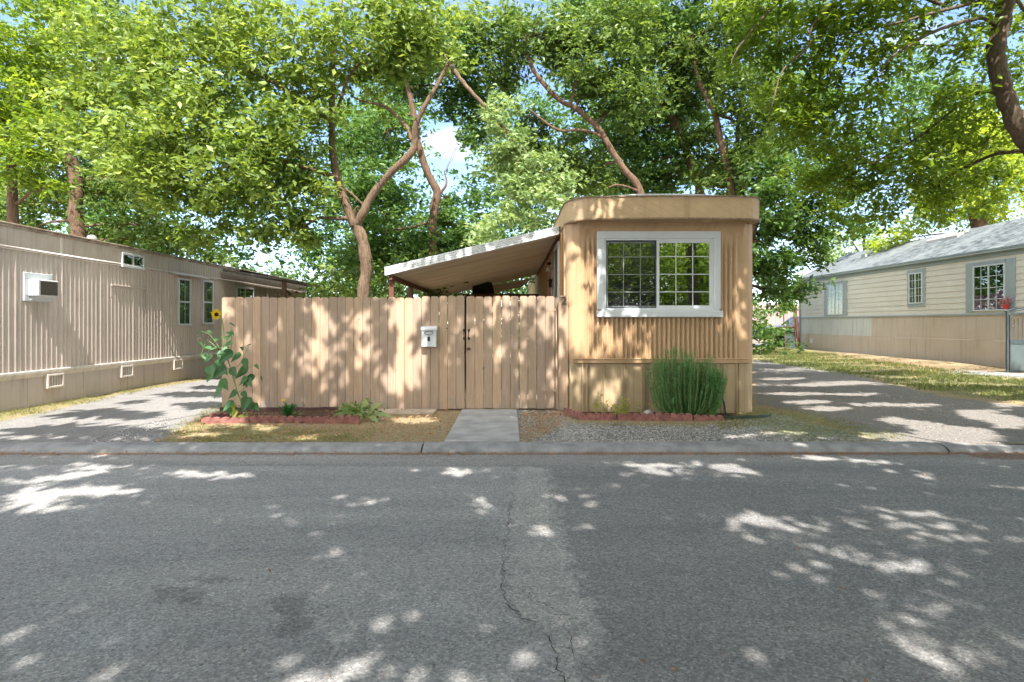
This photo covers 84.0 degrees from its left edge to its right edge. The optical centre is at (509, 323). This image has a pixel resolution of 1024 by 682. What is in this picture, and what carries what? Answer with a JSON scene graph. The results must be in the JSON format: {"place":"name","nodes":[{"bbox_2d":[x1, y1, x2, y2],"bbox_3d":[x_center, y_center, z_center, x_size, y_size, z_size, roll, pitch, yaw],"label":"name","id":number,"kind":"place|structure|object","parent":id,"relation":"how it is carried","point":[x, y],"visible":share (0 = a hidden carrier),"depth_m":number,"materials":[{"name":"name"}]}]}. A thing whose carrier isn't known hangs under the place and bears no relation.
{"place":"outdoors","nodes":[
{"label":"outdoors","id":0,"kind":"place"},
{"bbox_2d":[0,451,1023,681],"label":"road","id":1,"kind":"structure","parent":0,"point":[917,564],"depth_m":3.33,"materials":[{"name":"grey asphalt"}]},
{"bbox_2d":[254,468,599,681],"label":"road cracks","id":2,"kind":"object","parent":1,"relation":"on","point":[536,604],"visible":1,"depth_m":2.83,"materials":[{"name":"black asphalt"}]},
{"bbox_2d":[9,454,1009,681],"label":"scattered leaf bits","id":3,"kind":"object","parent":1,"relation":"on","point":[673,668],"visible":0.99,"depth_m":3.06,"materials":[{"name":"brown plant"}]},
{"bbox_2d":[0,450,1023,457],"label":"fallen leaves","id":4,"kind":"object","parent":1,"relation":"on","point":[101,453],"visible":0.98,"depth_m":6.26,"materials":[{"name":"brown plant"}]},
{"bbox_2d":[0,343,1023,443],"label":"ground","id":5,"kind":"structure","parent":0,"point":[122,411],"depth_m":8.48,"materials":[{"name":"soil"}]},
{"bbox_2d":[0,0,132,223],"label":"edge tree","id":6,"kind":"object","parent":5,"relation":"on","point":[15,67],"visible":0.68,"depth_m":12.84,"materials":[{"name":"green plant"}]},
{"bbox_2d":[0,0,241,266],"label":"thick trunk tree","id":7,"kind":"object","parent":5,"relation":"on","point":[76,219],"visible":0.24,"depth_m":17.22,"materials":[{"name":"green plant"}]},
{"bbox_2d":[0,221,305,411],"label":"long mobile home","id":8,"kind":"object","parent":5,"relation":"on","point":[100,319],"visible":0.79,"depth_m":11.04,"materials":[{"name":"beige metal"}]},
{"bbox_2d":[22,272,57,301],"bbox_3d":[-7.806,-0.600,9.510,0.218,0.470,0.580,0,0,0],"label":"air conditioner","id":9,"kind":"object","parent":8,"relation":"attached to","point":[37,287],"visible":1,"depth_m":9.37,"materials":[{"name":"white paint"}]},
{"bbox_2d":[44,373,63,388],"bbox_3d":[-7.885,0.990,9.840,0.079,0.240,0.360,0,0,0],"label":"skirting vent","id":10,"kind":"object","parent":8,"relation":"attached to","point":[55,380],"visible":1,"depth_m":9.83,"materials":[{"name":"white plastic"}]},
{"bbox_2d":[118,365,132,377],"bbox_3d":[-7.885,0.980,11.680,0.079,0.240,0.360,0,0,0],"label":"skirting vent","id":11,"kind":"object","parent":8,"relation":"attached to","point":[125,371],"visible":1,"depth_m":11.64,"materials":[{"name":"white plastic"}]},
{"bbox_2d":[120,252,145,269],"bbox_3d":[-7.890,-1.300,11.900,0.080,0.300,0.720,0,0,0],"label":"window","id":12,"kind":"structure","parent":8,"relation":"in","point":[126,258],"depth_m":11.88,"materials":[{"name":"white paint"}]},
{"bbox_2d":[171,359,182,369],"bbox_3d":[-7.885,0.970,13.480,0.079,0.240,0.360,0,0,0],"label":"skirting vent","id":13,"kind":"object","parent":8,"relation":"attached to","point":[176,364],"visible":1,"depth_m":13.43,"materials":[{"name":"white plastic"}]},
{"bbox_2d":[177,278,191,324],"bbox_3d":[-7.890,-0.520,13.785,0.080,1.140,0.550,0,0,0],"label":"window","id":14,"kind":"structure","parent":8,"relation":"in","point":[180,281],"depth_m":13.72,"materials":[{"name":"white paint"}]},
{"bbox_2d":[201,280,214,323],"bbox_3d":[-7.890,-0.550,14.860,0.080,1.140,0.540,0,0,0],"label":"window","id":15,"kind":"structure","parent":8,"relation":"in","point":[203,301],"depth_m":14.80,"materials":[{"name":"white paint"}]},
{"bbox_2d":[236,286,253,297],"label":"window","id":16,"kind":"structure","parent":8,"relation":"in","point":[237,287],"depth_m":16.92,"materials":[{"name":"white paint"}]},
{"bbox_2d":[201,417,248,423],"bbox_3d":[-3.920,1.355,7.840,0.640,0.130,0.048,0,0,-1],"label":"bed edging","id":17,"kind":"object","parent":5,"relation":"on","point":[210,420],"visible":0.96,"depth_m":7.82,"materials":[{"name":"red brick"}]},
{"bbox_2d":[209,412,242,417],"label":"bed edging","id":18,"kind":"object","parent":5,"relation":"on","point":[220,415],"visible":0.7,"depth_m":8.17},
{"bbox_2d":[197,309,262,417],"bbox_3d":[-3.925,0.615,7.945,0.936,1.654,0.229,0,0,0],"label":"sunflower","id":19,"kind":"object","parent":5,"relation":"on","point":[225,353],"visible":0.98,"depth_m":7.94,"materials":[{"name":"green plant"}]},
{"bbox_2d":[17,0,492,298],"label":"forked tree","id":20,"kind":"object","parent":5,"relation":"on","point":[404,35],"visible":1,"depth_m":11.66,"materials":[{"name":"green plant"}]},
{"bbox_2d":[447,61,589,246],"bbox_3d":[0.191,-3.497,12.061,3.036,4.063,1.636,0,0,0],"label":"broken branch","id":21,"kind":"object","parent":20,"relation":"attached to","point":[521,172],"visible":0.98,"depth_m":11.84,"materials":[{"name":"green plant"}]},
{"bbox_2d":[248,416,294,422],"bbox_3d":[-3.290,1.348,7.860,0.630,0.143,0.048,0,0,1],"label":"bed edging","id":22,"kind":"object","parent":5,"relation":"on","point":[271,419],"visible":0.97,"depth_m":7.84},
{"bbox_2d":[223,269,343,298],"bbox_3d":[-7.010,-0.050,19.000,1.620,2.860,7.000,0,0,0],"label":"neighbour carport","id":23,"kind":"object","parent":5,"relation":"on","point":[284,281],"visible":0.27,"depth_m":15.72,"materials":[{"name":"metal"}]},
{"bbox_2d":[277,399,300,416],"bbox_3d":[-3.190,1.220,8.250,0.394,0.282,0.399,0,0,0],"label":"rosette plant","id":24,"kind":"object","parent":5,"relation":"on","point":[288,410],"visible":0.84,"depth_m":8.24,"materials":[{"name":"green plant"}]},
{"bbox_2d":[294,416,336,423],"bbox_3d":[-2.670,1.351,7.840,0.590,0.139,0.048,0,0,0],"label":"bed edging","id":25,"kind":"object","parent":5,"relation":"on","point":[315,419],"visible":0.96,"depth_m":7.82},
{"bbox_2d":[274,255,403,298],"bbox_3d":[-5.133,-0.442,17.591,3.828,3.674,4.115,0,0,-27],"label":"tall shrub","id":26,"kind":"object","parent":5,"relation":"on","point":[318,289],"visible":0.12,"depth_m":17.09,"materials":[{"name":"green plant"}]},
{"bbox_2d":[220,296,466,410],"bbox_3d":[-2.632,0.480,9.051,3.896,1.839,0.198,0,0,0],"label":"privacy fence","id":27,"kind":"object","parent":5,"relation":"on","point":[315,353],"visible":0.91,"depth_m":9.00,"materials":[{"name":"paint"}]},
{"bbox_2d":[421,326,437,346],"bbox_3d":[-1.270,0.207,8.943,0.250,0.325,0.110,0,0,0],"label":"mailbox","id":28,"kind":"object","parent":27,"relation":"attached to","point":[429,336],"visible":1,"depth_m":8.90,"materials":[{"name":"white paint"}]},
{"bbox_2d":[464,296,555,408],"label":"fence gate","id":29,"kind":"structure","parent":27,"relation":"attached to","point":[523,391],"depth_m":9.00,"materials":[{"name":"paint"}]},
{"bbox_2d":[337,414,359,423],"bbox_3d":[-2.220,1.334,7.828,0.315,0.152,0.048,0,3,3],"label":"bed edging","id":30,"kind":"object","parent":5,"relation":"on","point":[347,419],"visible":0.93,"depth_m":7.80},
{"bbox_2d":[333,398,392,422],"bbox_3d":[-2.095,1.239,8.223,0.952,0.394,0.707,0,0,0],"label":"artichoke plant","id":31,"kind":"object","parent":5,"relation":"on","point":[359,409],"visible":0.84,"depth_m":8.01,"materials":[{"name":"green plant"}]},
{"bbox_2d":[161,410,571,442],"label":"dry grass","id":32,"kind":"structure","parent":5,"relation":"on","point":[543,432],"depth_m":7.46,"materials":[{"name":"plant"}]},
{"bbox_2d":[312,244,473,303],"bbox_3d":[-3.213,-0.320,14.303,3.989,3.432,3.160,0,0,37],"label":"backyard shrub","id":33,"kind":"object","parent":5,"relation":"on","point":[399,288],"visible":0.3,"depth_m":14.33,"materials":[{"name":"green plant"}]},
{"bbox_2d":[364,409,436,415],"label":"path slab","id":34,"kind":"structure","parent":5,"relation":"on","point":[410,412],"depth_m":8.69,"materials":[{"name":"beige concrete"}]},
{"bbox_2d":[325,0,515,296],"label":"slender tree","id":35,"kind":"object","parent":5,"relation":"on","point":[392,213],"visible":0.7,"depth_m":16.04,"materials":[{"name":"green plant"}]},
{"bbox_2d":[0,376,905,443],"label":"grass","id":36,"kind":"structure","parent":5,"relation":"on","point":[262,431],"depth_m":7.53,"materials":[{"name":"green plant"}]},
{"bbox_2d":[385,226,560,377],"bbox_3d":[-0.628,-0.134,13.584,2.967,3.027,7.976,0,0,0],"label":"patio awning","id":37,"kind":"object","parent":5,"relation":"on","point":[510,258],"visible":0.8,"depth_m":11.04,"materials":[{"name":"white metal"}]},
{"bbox_2d":[414,215,535,317],"bbox_3d":[-1.364,-1.145,18.812,4.620,5.070,3.838,0,0,0],"label":"tree","id":38,"kind":"object","parent":5,"relation":"on","point":[464,292],"visible":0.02,"depth_m":18.95,"materials":[{"name":"green plant"}]},
{"bbox_2d":[445,409,519,441],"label":"walkway","id":39,"kind":"structure","parent":5,"relation":"on","point":[486,425],"depth_m":7.49,"materials":[{"name":"concrete"}]},
{"bbox_2d":[463,278,538,299],"bbox_3d":[-0.250,0.050,15.850,2.100,2.660,0.500,0,0,0],"label":"patio trellis","id":40,"kind":"object","parent":5,"relation":"on","point":[483,290],"visible":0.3,"depth_m":15.91,"materials":[{"name":"black metal"}]},
{"bbox_2d":[83,363,1020,442],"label":"gravel","id":41,"kind":"structure","parent":5,"relation":"on","point":[614,435],"depth_m":7.32,"materials":[{"name":"grey gravel"}]},
{"bbox_2d":[556,295,567,410],"bbox_3d":[0.802,0.472,8.972,0.148,1.815,0.290,0,0,-14],"label":"fence end board","id":42,"kind":"object","parent":5,"relation":"on","point":[561,354],"visible":0.98,"depth_m":8.85,"materials":[{"name":"paint"}]},
{"bbox_2d":[442,0,694,200],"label":"leaning tree","id":43,"kind":"object","parent":5,"relation":"on","point":[568,39],"visible":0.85,"depth_m":14.97,"materials":[{"name":"green plant"}]},
{"bbox_2d":[564,408,581,417],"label":"bed edging","id":44,"kind":"object","parent":5,"relation":"on","point":[573,413],"visible":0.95,"depth_m":8.39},
{"bbox_2d":[156,350,994,442],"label":"yard leaf litter","id":45,"kind":"object","parent":5,"relation":"on","point":[542,417],"visible":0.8,"depth_m":7.76,"materials":[{"name":"brown plant"}]},
{"bbox_2d":[578,413,615,419],"bbox_3d":[1.245,1.349,8.120,0.530,0.142,0.048,0,0,0],"label":"bed edging","id":46,"kind":"object","parent":5,"relation":"on","point":[596,416],"visible":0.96,"depth_m":8.10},
{"bbox_2d":[594,392,654,414],"bbox_3d":[1.700,1.191,8.463,0.948,0.380,0.313,0,0,0],"label":"weed clump","id":47,"kind":"object","parent":5,"relation":"on","point":[616,408],"visible":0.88,"depth_m":8.44,"materials":[{"name":"green plant"}]},
{"bbox_2d":[617,413,654,420],"bbox_3d":[1.800,1.349,8.120,0.530,0.141,0.048,1,0,0],"label":"bed edging","id":48,"kind":"object","parent":5,"relation":"on","point":[635,416],"visible":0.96,"depth_m":8.10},
{"bbox_2d":[528,194,760,412],"bbox_3d":[2.328,-0.265,17.714,3.016,3.390,18.596,0,0,0],"label":"mobile home","id":49,"kind":"object","parent":5,"relation":"on","point":[639,280],"visible":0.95,"depth_m":8.80,"materials":[{"name":"beige metal"}]},
{"bbox_2d":[546,262,551,271],"bbox_3d":[0.777,-1.129,11.310,0.145,0.202,0.228,0,0,0],"label":"flood light","id":50,"kind":"object","parent":49,"relation":"attached to","point":[548,269],"visible":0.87,"depth_m":11.26,"materials":[{"name":"white paint"}]},
{"bbox_2d":[548,278,553,286],"bbox_3d":[0.784,-0.794,11.012,0.114,0.187,0.108,0,0,40],"label":"wall lantern","id":51,"kind":"object","parent":49,"relation":"attached to","point":[550,280],"depth_m":10.97,"materials":[{"name":"black metal"}]},
{"bbox_2d":[554,241,559,348],"bbox_3d":[0.836,-0.465,10.215,0.033,1.890,0.930,0,0,0],"label":"side window","id":52,"kind":"structure","parent":49,"relation":"in","point":[557,247],"depth_m":10.27,"materials":[{"name":"plastic"}]},
{"bbox_2d":[596,231,722,316],"bbox_3d":[2.305,-0.758,8.823,1.940,1.325,0.197,0,0,0],"label":"window","id":53,"kind":"structure","parent":49,"relation":"in","point":[604,238],"depth_m":8.79,"materials":[{"name":"white paint"}]},
{"bbox_2d":[544,0,750,195],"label":"dark trunk tree","id":54,"kind":"object","parent":5,"relation":"on","point":[637,153],"visible":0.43,"depth_m":17.00,"materials":[{"name":"green plant"}]},
{"bbox_2d":[643,410,654,414],"bbox_3d":[2.075,1.340,8.493,0.185,0.102,0.168,0,0,0],"label":"rock","id":55,"kind":"object","parent":5,"relation":"on","point":[648,411],"visible":0.51,"depth_m":8.46,"materials":[{"name":"grey stone"}]},
{"bbox_2d":[655,412,692,420],"bbox_3d":[2.336,1.349,8.120,0.530,0.142,0.048,1,0,0],"label":"bed edging","id":56,"kind":"object","parent":5,"relation":"on","point":[673,417],"visible":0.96,"depth_m":8.10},
{"bbox_2d":[645,345,728,415],"bbox_3d":[2.597,0.854,8.399,1.257,1.090,0.598,0,0,0],"label":"rosemary bush","id":57,"kind":"object","parent":5,"relation":"on","point":[706,398],"visible":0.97,"depth_m":8.29,"materials":[{"name":"green plant"}]},
{"bbox_2d":[693,414,723,420],"bbox_3d":[2.831,1.368,8.120,0.424,0.124,0.048,2,0,-2],"label":"bed edging","id":58,"kind":"object","parent":5,"relation":"on","point":[696,417],"visible":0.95,"depth_m":8.10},
{"bbox_2d":[639,0,827,195],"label":"twin stem tree","id":59,"kind":"object","parent":5,"relation":"on","point":[689,60],"visible":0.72,"depth_m":15.43,"materials":[{"name":"green plant"}]},
{"bbox_2d":[722,399,771,417],"bbox_3d":[3.408,1.123,8.350,0.807,0.499,0.489,0,0,23],"label":"garden hose","id":60,"kind":"object","parent":5,"relation":"on","point":[748,416],"visible":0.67,"depth_m":8.28,"materials":[{"name":"green rubber"}]},
{"bbox_2d":[752,297,771,319],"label":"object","id":61,"kind":"object","parent":5,"relation":"on","point":[758,305],"visible":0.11,"depth_m":37.30,"materials":[{"name":"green plant"}]},
{"bbox_2d":[753,316,798,346],"bbox_3d":[17.100,0.480,33.000,5.700,1.800,2.000,0,0,0],"label":"parked truck","id":62,"kind":"object","parent":5,"relation":"on","point":[790,319],"visible":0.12,"depth_m":32.13,"materials":[{"name":"grey metal"}]},
{"bbox_2d":[783,306,799,348],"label":"garden gate","id":63,"kind":"structure","parent":5,"relation":"on","point":[795,331],"depth_m":29.25,"materials":[{"name":"grey metal"}]},
{"bbox_2d":[734,149,890,313],"bbox_3d":[8.618,-1.450,15.912,3.624,5.834,7.428,0,0,33],"label":"leafy side tree","id":64,"kind":"object","parent":5,"relation":"on","point":[785,219],"visible":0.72,"depth_m":14.65,"materials":[{"name":"green plant"}]},
{"bbox_2d":[701,0,1023,239],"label":"overhanging tree","id":65,"kind":"object","parent":5,"relation":"on","point":[801,117],"visible":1,"depth_m":10.23,"materials":[{"name":"green plant"}]},
{"bbox_2d":[796,218,1023,367],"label":"neighbour house","id":66,"kind":"structure","parent":5,"relation":"on","point":[948,291],"depth_m":20.95,"materials":[{"name":"beige"}]},
{"bbox_2d":[827,283,842,314],"bbox_3d":[15.153,-1.110,26.525,0.055,1.420,1.250,0,0,0],"label":"window","id":67,"kind":"structure","parent":66,"relation":"in","point":[834,295],"depth_m":26.50,"materials":[{"name":"white paint"}]},
{"bbox_2d":[908,272,922,303],"bbox_3d":[15.153,-1.315,21.250,0.055,1.150,0.700,0,0,0],"label":"window","id":68,"kind":"structure","parent":66,"relation":"in","point":[915,280],"depth_m":21.23,"materials":[{"name":"white glass"}]},
{"bbox_2d":[973,263,1005,310],"bbox_3d":[15.153,-1.130,18.000,0.055,1.460,1.200,0,0,0],"label":"window","id":69,"kind":"structure","parent":66,"relation":"in","point":[989,281],"depth_m":17.98,"materials":[{"name":"white glass"}]},
{"bbox_2d":[999,296,1013,314],"bbox_3d":[15.047,-0.544,17.248,0.360,0.609,0.417,0,0,-10],"label":"flower pot","id":70,"kind":"object","parent":66,"relation":"attached to","point":[1005,306],"visible":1,"depth_m":17.22,"materials":[{"name":"red"}]},
{"bbox_2d":[854,103,1023,340],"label":"yellow crown tree","id":71,"kind":"object","parent":5,"relation":"on","point":[906,234],"visible":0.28,"depth_m":24.50,"materials":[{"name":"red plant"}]},
{"bbox_2d":[1004,307,1023,371],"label":"iron gate","id":72,"kind":"structure","parent":5,"relation":"on","point":[1014,355],"depth_m":16.02,"materials":[{"name":"white metal"}]},
{"bbox_2d":[0,0,1023,324],"label":"sky","id":73,"kind":"structure","parent":0,"point":[444,140],"materials":[{"name":"white"}]},
{"bbox_2d":[752,345,1023,402],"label":"lawn grass","id":74,"kind":"structure","parent":0,"point":[841,368],"depth_m":15.56,"materials":[{"name":"green plant"}]},
{"bbox_3d":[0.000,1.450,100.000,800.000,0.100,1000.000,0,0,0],"label":"terrain","id":75,"kind":"structure","parent":0,"visible":0},
{"bbox_2d":[0,21,1023,354],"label":"tree line","id":76,"kind":"object","parent":75,"relation":"on","point":[484,195],"visible":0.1,"depth_m":27.58,"materials":[{"name":"green plant"}]},
{"bbox_2d":[0,441,1023,452],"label":"kerb","id":77,"kind":"structure","parent":75,"relation":"on","point":[493,447],"depth_m":6.39,"materials":[{"name":"concrete"}]},
{"bbox_2d":[752,304,798,341],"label":"board fence","id":78,"kind":"object","parent":75,"relation":"on","point":[774,320],"visible":0.12,"depth_m":42.00,"materials":[{"name":"white wood"}]},
{"bbox_2d":[796,221,892,283],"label":"dusty far tree","id":79,"kind":"object","parent":75,"relation":"on","point":[841,253],"visible":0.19,"depth_m":45.28,"materials":[{"name":"green plant"}]}
]}

